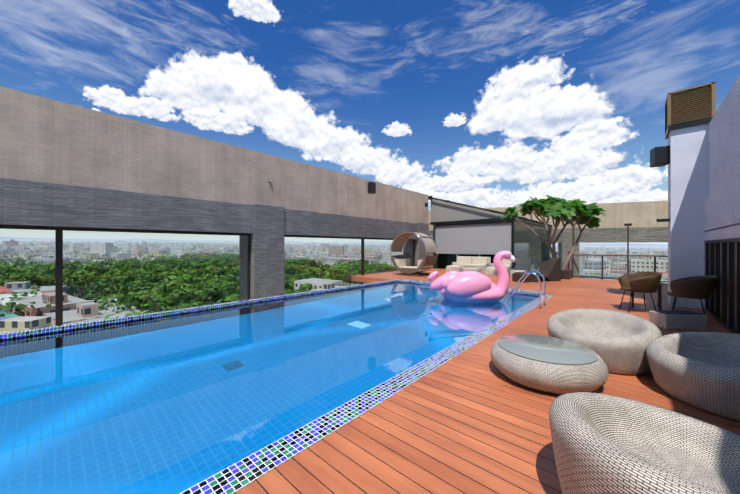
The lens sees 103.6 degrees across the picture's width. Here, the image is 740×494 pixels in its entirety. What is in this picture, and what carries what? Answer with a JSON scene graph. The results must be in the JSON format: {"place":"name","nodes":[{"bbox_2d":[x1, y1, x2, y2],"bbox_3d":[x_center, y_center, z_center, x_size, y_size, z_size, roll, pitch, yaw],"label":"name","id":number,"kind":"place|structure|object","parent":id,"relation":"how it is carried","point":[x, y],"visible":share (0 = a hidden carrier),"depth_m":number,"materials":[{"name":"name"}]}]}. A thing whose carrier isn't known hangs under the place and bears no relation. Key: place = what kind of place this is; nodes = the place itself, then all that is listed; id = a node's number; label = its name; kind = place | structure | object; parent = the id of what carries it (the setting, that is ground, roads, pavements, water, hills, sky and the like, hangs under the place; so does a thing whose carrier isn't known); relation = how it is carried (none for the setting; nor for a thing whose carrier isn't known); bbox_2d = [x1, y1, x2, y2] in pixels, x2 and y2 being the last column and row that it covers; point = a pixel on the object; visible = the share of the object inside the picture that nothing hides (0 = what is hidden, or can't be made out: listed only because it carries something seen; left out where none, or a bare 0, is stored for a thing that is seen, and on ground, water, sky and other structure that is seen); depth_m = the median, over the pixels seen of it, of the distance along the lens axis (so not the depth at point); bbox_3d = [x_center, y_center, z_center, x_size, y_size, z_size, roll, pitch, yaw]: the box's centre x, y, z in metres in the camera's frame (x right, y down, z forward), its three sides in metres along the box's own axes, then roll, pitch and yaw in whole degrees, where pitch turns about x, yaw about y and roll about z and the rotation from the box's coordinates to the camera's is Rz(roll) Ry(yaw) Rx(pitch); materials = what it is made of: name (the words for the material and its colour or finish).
{"place":"outdoors","nodes":[
{"label":"outdoors","id":0,"kind":"place"},
{"bbox_2d":[6,0,219,124],"bbox_3d":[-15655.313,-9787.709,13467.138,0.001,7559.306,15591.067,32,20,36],"label":"cloud","id":1,"kind":"structure","parent":0,"point":[100,38],"depth_m":14843.82,"materials":[{"name":"white"}]},
{"bbox_2d":[83,85,149,118],"bbox_3d":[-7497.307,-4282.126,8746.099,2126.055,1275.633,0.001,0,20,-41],"label":"cloud","id":2,"kind":"structure","parent":0,"point":[106,96],"depth_m":8550.16,"materials":[{"name":"white"}]},
{"bbox_2d":[0,0,254,134],"bbox_3d":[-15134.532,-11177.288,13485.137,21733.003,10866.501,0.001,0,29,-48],"label":"cloud","id":3,"kind":"structure","parent":0,"point":[88,34],"depth_m":14594.83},
{"bbox_2d":[116,89,182,121],"bbox_3d":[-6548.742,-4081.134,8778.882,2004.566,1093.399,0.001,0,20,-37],"label":"cloud","id":4,"kind":"structure","parent":0,"point":[148,107],"depth_m":8711.88,"materials":[{"name":"white"}]},
{"bbox_2d":[139,66,224,131],"bbox_3d":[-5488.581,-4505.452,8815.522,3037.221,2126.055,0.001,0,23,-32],"label":"cloud","id":5,"kind":"structure","parent":0,"point":[167,88],"depth_m":8560.47,"materials":[{"name":"white"}]},
{"bbox_2d":[149,49,250,110],"bbox_3d":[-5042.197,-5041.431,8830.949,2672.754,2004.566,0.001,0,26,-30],"label":"cloud","id":6,"kind":"structure","parent":0,"point":[189,60],"depth_m":8464.71,"materials":[{"name":"white"}]},
{"bbox_2d":[121,0,285,79],"bbox_3d":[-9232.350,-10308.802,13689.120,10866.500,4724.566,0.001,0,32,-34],"label":"cloud","id":7,"kind":"structure","parent":0,"point":[188,40],"depth_m":14205.52,"materials":[{"name":"white"}]},
{"bbox_2d":[0,86,428,300],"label":"wall","id":8,"kind":"structure","parent":0,"point":[62,164],"depth_m":9.97,"materials":[{"name":"beige concrete"}]},
{"bbox_2d":[0,225,414,325],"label":"glass frames","id":9,"kind":"structure","parent":8,"relation":"attached to","point":[58,276],"depth_m":8.46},
{"bbox_2d":[0,229,412,330],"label":"trees","id":10,"kind":"object","parent":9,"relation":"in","point":[172,268],"depth_m":9.94,"materials":[{"name":"green plant"}]},
{"bbox_2d":[368,182,427,206],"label":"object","id":11,"kind":"structure","parent":8,"relation":"attached to","point":[371,187],"depth_m":17.10,"materials":[{"name":"black plastic"}]},
{"bbox_2d":[179,104,253,134],"bbox_3d":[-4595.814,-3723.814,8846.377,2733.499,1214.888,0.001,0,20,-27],"label":"cloud","id":12,"kind":"structure","parent":0,"point":[214,119],"depth_m":8764.16,"materials":[{"name":"white"}]},
{"bbox_2d":[179,52,285,143],"bbox_3d":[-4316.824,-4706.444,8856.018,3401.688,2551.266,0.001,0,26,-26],"label":"cloud","id":13,"kind":"structure","parent":0,"point":[215,79],"depth_m":8631.75,"materials":[{"name":"white"}]},
{"bbox_2d":[197,50,274,102],"bbox_3d":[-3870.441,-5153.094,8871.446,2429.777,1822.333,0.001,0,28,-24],"label":"cloud","id":14,"kind":"structure","parent":0,"point":[236,58],"depth_m":8718.77,"materials":[{"name":"white"}]},
{"bbox_2d":[229,0,279,22],"bbox_3d":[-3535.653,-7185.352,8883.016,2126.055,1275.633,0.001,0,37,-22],"label":"cloud","id":15,"kind":"structure","parent":0,"point":[265,11],"depth_m":8872.01,"materials":[{"name":"white"}]},
{"bbox_2d":[222,73,312,154],"bbox_3d":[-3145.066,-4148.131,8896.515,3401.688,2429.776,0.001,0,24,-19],"label":"cloud","id":16,"kind":"structure","parent":0,"point":[258,97],"depth_m":8719.14,"materials":[{"name":"white"}]},
{"bbox_2d":[262,101,352,170],"bbox_3d":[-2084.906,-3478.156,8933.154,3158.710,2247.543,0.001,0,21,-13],"label":"cloud","id":17,"kind":"structure","parent":0,"point":[294,124],"depth_m":8800.23,"materials":[{"name":"white"}]},
{"bbox_2d":[260,0,402,157],"bbox_3d":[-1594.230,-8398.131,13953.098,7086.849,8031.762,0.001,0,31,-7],"label":"cloud","id":18,"kind":"structure","parent":0,"point":[324,103],"depth_m":14367.19,"materials":[{"name":"white"}]},
{"bbox_2d":[0,236,667,333],"bbox_3d":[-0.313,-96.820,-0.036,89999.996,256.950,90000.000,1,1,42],"label":"city backdrop","id":19,"kind":"object","parent":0,"point":[34,303],"visible":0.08,"depth_m":185.79,"materials":[{"name":"green plant"}]},
{"bbox_2d":[0,229,667,244],"bbox_3d":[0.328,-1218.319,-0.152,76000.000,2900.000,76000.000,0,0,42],"label":"horizon haze","id":20,"kind":"object","parent":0,"point":[38,234],"depth_m":29564.06,"materials":[{"name":"white"}]},
{"bbox_2d":[301,124,378,180],"bbox_3d":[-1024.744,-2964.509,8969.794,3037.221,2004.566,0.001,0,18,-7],"label":"cloud","id":21,"kind":"structure","parent":0,"point":[330,143],"depth_m":8898.02,"materials":[{"name":"white"}]},
{"bbox_2d":[0,0,739,235],"label":"sky","id":22,"kind":"structure","parent":0,"point":[446,69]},
{"bbox_2d":[340,143,416,186],"bbox_3d":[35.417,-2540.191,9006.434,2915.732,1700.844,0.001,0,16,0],"label":"cloud","id":23,"kind":"structure","parent":0,"point":[366,159],"depth_m":8968.30,"materials":[{"name":"white"}]},
{"bbox_2d":[381,121,411,145],"bbox_3d":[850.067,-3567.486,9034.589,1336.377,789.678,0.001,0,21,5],"label":"cloud","id":24,"kind":"structure","parent":0,"point":[396,128],"depth_m":9012.59,"materials":[{"name":"white"}]},
{"bbox_2d":[375,161,441,189],"bbox_3d":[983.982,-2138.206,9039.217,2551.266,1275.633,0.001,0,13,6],"label":"cloud","id":25,"kind":"structure","parent":0,"point":[400,174],"depth_m":9009.35,"materials":[{"name":"white"}]},
{"bbox_2d":[398,178,449,198],"bbox_3d":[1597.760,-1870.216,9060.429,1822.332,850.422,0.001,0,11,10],"label":"cloud","id":26,"kind":"structure","parent":0,"point":[432,184],"depth_m":9015.07,"materials":[{"name":"white"}]},
{"bbox_2d":[406,186,449,200],"bbox_3d":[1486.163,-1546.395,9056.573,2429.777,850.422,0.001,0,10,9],"label":"cloud","id":27,"kind":"structure","parent":0,"point":[432,193],"depth_m":8972.74,"materials":[{"name":"white"}]},
{"bbox_2d":[326,5,575,92],"bbox_3d":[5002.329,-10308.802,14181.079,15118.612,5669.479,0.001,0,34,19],"label":"cloud","id":28,"kind":"structure","parent":0,"point":[398,55],"depth_m":15720.32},
{"bbox_2d":[443,113,465,126],"bbox_3d":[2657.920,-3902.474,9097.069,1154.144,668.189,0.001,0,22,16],"label":"cloud","id":29,"kind":"structure","parent":0,"point":[454,120],"depth_m":9081.41,"materials":[{"name":"white"}]},
{"bbox_2d":[429,171,503,201],"bbox_3d":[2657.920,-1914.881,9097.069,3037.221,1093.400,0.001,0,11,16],"label":"cloud","id":30,"kind":"structure","parent":0,"point":[455,182],"depth_m":9033.88,"materials":[{"name":"white"}]},
{"bbox_2d":[428,184,517,207],"bbox_3d":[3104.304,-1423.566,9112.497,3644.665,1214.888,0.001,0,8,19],"label":"cloud","id":31,"kind":"structure","parent":0,"point":[482,197],"depth_m":8969.73,"materials":[{"name":"white"}]},
{"bbox_2d":[234,268,739,493],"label":"deck floor","id":32,"kind":"structure","parent":0,"point":[473,419],"depth_m":2.71,"materials":[{"name":"brown wood"}]},
{"bbox_2d":[2,282,534,340],"bbox_3d":[-1.514,2.307,6.374,6.200,1.250,15.230,0,0,42],"label":"pool shell","id":33,"kind":"object","parent":32,"relation":"in","point":[238,305],"visible":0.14,"depth_m":8.30},
{"bbox_2d":[0,279,553,493],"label":"pool tile border","id":34,"kind":"object","parent":32,"relation":"in","point":[238,475],"visible":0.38,"depth_m":3.31,"materials":[{"name":"tile"}]},
{"bbox_2d":[0,282,539,493],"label":"pool water","id":35,"kind":"structure","parent":34,"relation":"in","point":[176,404],"depth_m":3.74,"materials":[{"name":"blue liquid"}]},
{"bbox_2d":[427,250,515,302],"bbox_3d":[3.191,0.975,9.359,2.367,1.730,1.843,0,0,42],"label":"flamingo float","id":36,"kind":"object","parent":35,"relation":"in","point":[471,286],"visible":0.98,"depth_m":8.90,"materials":[{"name":"pink plastic"}]},
{"bbox_2d":[390,232,437,276],"bbox_3d":[2.623,0.406,17.433,2.444,2.552,1.520,0,0,38],"label":"canopy daybed","id":37,"kind":"object","parent":32,"relation":"on","point":[401,263],"visible":1,"depth_m":17.23,"materials":[{"name":"beige wicker"}]},
{"bbox_2d":[446,256,533,275],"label":"rattan sofas","id":38,"kind":"object","parent":32,"relation":"on","point":[485,265],"visible":0.75,"depth_m":18.55,"materials":[{"name":"beige fabric"}]},
{"bbox_2d":[428,196,552,268],"bbox_3d":[10.920,-1.173,25.323,6.466,5.710,12.121,0,0,42],"label":"pergola frame","id":39,"kind":"object","parent":32,"relation":"on","point":[527,242],"visible":0.58,"depth_m":21.64,"materials":[{"name":"black metal"}]},
{"bbox_2d":[435,254,494,268],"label":"wall","id":40,"kind":"structure","parent":39,"relation":"attached to","point":[443,261],"depth_m":22.04,"materials":[{"name":"black"}]},
{"bbox_2d":[431,199,548,254],"bbox_3d":[11.008,-1.679,25.357,6.250,4.380,11.800,0,0,42],"label":"pergola fabric","id":41,"kind":"object","parent":39,"relation":"attached to","point":[494,239],"visible":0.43,"depth_m":21.05,"materials":[{"name":"white fabric"}]},
{"bbox_2d":[475,223,511,256],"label":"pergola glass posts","id":42,"kind":"object","parent":39,"relation":"attached to","point":[479,254],"visible":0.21,"depth_m":19.29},
{"bbox_2d":[501,271,546,308],"bbox_3d":[4.370,1.686,8.556,1.320,1.991,0.630,0,0,42],"label":"pool ladder","id":43,"kind":"object","parent":32,"relation":"on","point":[528,273],"visible":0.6,"depth_m":8.34,"materials":[{"name":"silver metal"}]},
{"bbox_2d":[512,257,560,282],"bbox_3d":[8.233,1.107,14.397,2.300,1.150,0.720,0,0,-18],"label":"lounge chair","id":44,"kind":"object","parent":32,"relation":"on","point":[549,269],"visible":0.79,"depth_m":14.33,"materials":[{"name":"wicker"}]},
{"bbox_2d":[490,334,608,394],"bbox_3d":[2.264,1.490,3.784,1.300,0.384,1.300,0,0,42],"label":"wicker coffee table","id":45,"kind":"object","parent":32,"relation":"on","point":[548,364],"visible":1,"depth_m":3.39,"materials":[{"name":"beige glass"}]},
{"bbox_2d":[501,195,605,279],"bbox_3d":[9.982,-0.601,15.855,4.417,4.564,4.795,0,0,42],"label":"plumeria tree","id":46,"kind":"object","parent":32,"relation":"on","point":[558,207],"depth_m":15.53,"materials":[{"name":"green plant"}]},
{"bbox_2d":[547,309,661,374],"bbox_3d":[3.444,1.355,4.377,1.344,0.652,1.344,0,0,42],"label":"wicker lounge chair","id":47,"kind":"object","parent":32,"relation":"on","point":[617,342],"visible":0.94,"depth_m":4.08,"materials":[{"name":"beige wicker"}]},
{"bbox_2d":[568,223,667,281],"bbox_3d":[12.911,0.267,15.160,4.170,2.830,1.736,0,0,42],"label":"terrace railing","id":48,"kind":"object","parent":32,"relation":"on","point":[628,255],"visible":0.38,"depth_m":14.48,"materials":[{"name":"dark metal"},{"name":"glass"}]},
{"bbox_2d":[574,256,664,280],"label":"city buildings","id":49,"kind":"structure","parent":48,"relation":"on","point":[621,267],"depth_m":14.65,"materials":[{"name":"white concrete"}]},
{"bbox_2d":[618,272,661,312],"bbox_3d":[7.029,1.165,7.608,0.849,1.039,0.910,0,0,42],"label":"dining chair","id":50,"kind":"object","parent":32,"relation":"on","point":[644,282],"visible":1,"depth_m":7.36,"materials":[{"name":"brown wicker"}]},
{"bbox_2d":[549,392,739,493],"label":"wicker lounge chair","id":51,"kind":"object","parent":32,"relation":"on","point":[605,444],"visible":1,"depth_m":1.81,"materials":[{"name":"beige wicker"}]},
{"bbox_2d":[632,281,663,309],"bbox_3d":[7.709,1.321,8.139,0.660,0.720,0.660,0,0,42],"label":"dining table","id":52,"kind":"object","parent":32,"relation":"on","point":[659,297],"visible":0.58,"depth_m":7.75,"materials":[{"name":"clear glass"}]},
{"bbox_2d":[649,310,706,329],"bbox_3d":[6.448,1.522,6.112,0.780,0.318,0.400,0,0,4],"label":"planter box","id":53,"kind":"object","parent":32,"relation":"on","point":[677,320],"visible":0.96,"depth_m":5.93,"materials":[{"name":"grey concrete"}]},
{"bbox_2d":[666,276,718,323],"bbox_3d":[7.414,1.165,6.722,0.810,1.039,0.911,0,0,42],"label":"dining chair","id":54,"kind":"object","parent":32,"relation":"on","point":[698,287],"visible":0.92,"depth_m":6.44,"materials":[{"name":"brown wicker"}]},
{"bbox_2d":[646,332,739,421],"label":"wicker lounge chair","id":55,"kind":"object","parent":32,"relation":"on","point":[700,370],"visible":1,"depth_m":3.18,"materials":[{"name":"grey wicker"}]},
{"bbox_2d":[668,74,739,309],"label":"building walls","id":56,"kind":"structure","parent":32,"relation":"on","point":[703,185],"depth_m":7.91,"materials":[{"name":"white paint"}]},
{"bbox_2d":[650,145,669,167],"bbox_3d":[8.576,-2.668,8.602,0.371,0.540,0.340,0,0,22],"label":"wall speaker","id":57,"kind":"object","parent":56,"relation":"attached to","point":[659,156],"visible":1,"depth_m":8.48},
{"bbox_2d":[656,218,669,221],"bbox_3d":[8.557,-0.778,8.498,0.280,0.080,0.170,0,0,42],"label":"wall lamp","id":58,"kind":"object","parent":56,"relation":"attached to","point":[662,220],"visible":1,"depth_m":8.44,"materials":[{"name":"black plastic"}]},
{"bbox_2d":[665,81,715,139],"bbox_3d":[9.124,-3.849,8.351,0.890,1.060,0.960,0,0,42],"label":"vent","id":59,"kind":"object","parent":56,"relation":"on","point":[691,107],"visible":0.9,"depth_m":8.03,"materials":[{"name":"brown metal"}]},
{"bbox_2d":[705,238,739,333],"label":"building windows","id":60,"kind":"structure","parent":56,"relation":"attached to","point":[722,263],"depth_m":6.23,"materials":[{"name":"grey"}]},
{"bbox_2d":[422,139,555,192],"bbox_3d":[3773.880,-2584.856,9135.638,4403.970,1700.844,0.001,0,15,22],"label":"cloud","id":61,"kind":"structure","parent":0,"point":[511,156],"depth_m":9100.26,"materials":[{"name":"white"}]},
{"bbox_2d":[448,83,541,159],"bbox_3d":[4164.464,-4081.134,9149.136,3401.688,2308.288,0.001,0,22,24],"label":"cloud","id":62,"kind":"structure","parent":0,"point":[508,107],"depth_m":9065.80,"materials":[{"name":"white"}]},
{"bbox_2d":[491,193,566,207],"bbox_3d":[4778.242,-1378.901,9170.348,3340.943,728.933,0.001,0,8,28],"label":"cloud","id":63,"kind":"structure","parent":0,"point":[519,200],"depth_m":9151.76,"materials":[{"name":"white"}]},
{"bbox_2d":[473,56,585,114],"bbox_3d":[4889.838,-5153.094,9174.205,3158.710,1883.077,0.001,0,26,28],"label":"cloud","id":64,"kind":"structure","parent":0,"point":[544,70],"depth_m":9035.09,"materials":[{"name":"white"}]},
{"bbox_2d":[481,83,626,153],"bbox_3d":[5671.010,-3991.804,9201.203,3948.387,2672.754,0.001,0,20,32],"label":"cloud","id":65,"kind":"structure","parent":0,"point":[565,108],"depth_m":8968.42,"materials":[{"name":"white"}]},
{"bbox_2d":[479,0,649,84],"bbox_3d":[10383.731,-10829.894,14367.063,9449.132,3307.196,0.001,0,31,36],"label":"cloud","id":66,"kind":"structure","parent":0,"point":[541,34],"depth_m":15244.61,"materials":[{"name":"white"}]},
{"bbox_2d":[483,143,649,197],"bbox_3d":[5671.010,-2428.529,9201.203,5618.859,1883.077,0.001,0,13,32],"label":"cloud","id":67,"kind":"structure","parent":0,"point":[583,160],"depth_m":8959.35,"materials":[{"name":"white"}]},
{"bbox_2d":[489,164,653,202],"bbox_3d":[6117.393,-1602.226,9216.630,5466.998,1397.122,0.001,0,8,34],"label":"cloud","id":68,"kind":"structure","parent":0,"point":[590,190],"depth_m":8844.32,"materials":[{"name":"white"}]},
{"bbox_2d":[551,74,607,101],"bbox_3d":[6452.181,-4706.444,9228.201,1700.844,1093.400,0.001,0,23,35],"label":"cloud","id":69,"kind":"structure","parent":0,"point":[592,88],"depth_m":8955.89,"materials":[{"name":"white"}]},
{"bbox_2d":[538,106,642,164],"bbox_3d":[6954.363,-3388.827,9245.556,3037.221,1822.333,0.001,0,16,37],"label":"cloud","id":70,"kind":"structure","parent":0,"point":[603,133],"depth_m":9096.37,"materials":[{"name":"white"}]},
{"bbox_2d":[551,160,667,200],"bbox_3d":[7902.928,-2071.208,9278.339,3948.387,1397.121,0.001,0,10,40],"label":"cloud","id":71,"kind":"structure","parent":0,"point":[638,173],"depth_m":8996.72,"materials":[{"name":"white"}]},
{"bbox_2d":[524,1,720,182],"bbox_3d":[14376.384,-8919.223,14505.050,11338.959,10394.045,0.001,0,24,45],"label":"cloud","id":72,"kind":"structure","parent":0,"point":[618,60],"depth_m":15444.36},
{"bbox_2d":[579,275,667,282],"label":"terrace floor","id":73,"kind":"structure","parent":0,"point":[609,277],"depth_m":27.99,"materials":[{"name":"brown wood"}]},
{"bbox_2d":[428,201,667,275],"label":"wall","id":74,"kind":"structure","parent":73,"relation":"on","point":[641,217],"depth_m":26.11,"materials":[{"name":"beige concrete"},{"name":"grey weathered wood"}]},
{"bbox_2d":[583,193,667,203],"bbox_3d":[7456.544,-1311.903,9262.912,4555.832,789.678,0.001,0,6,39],"label":"cloud","id":75,"kind":"structure","parent":0,"point":[635,197],"depth_m":8868.11,"materials":[{"name":"white"}]},
{"bbox_2d":[629,188,667,200],"bbox_3d":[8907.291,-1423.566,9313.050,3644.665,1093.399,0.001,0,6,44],"label":"cloud","id":76,"kind":"structure","parent":0,"point":[663,195],"depth_m":9142.13,"materials":[{"name":"white"}]}
]}

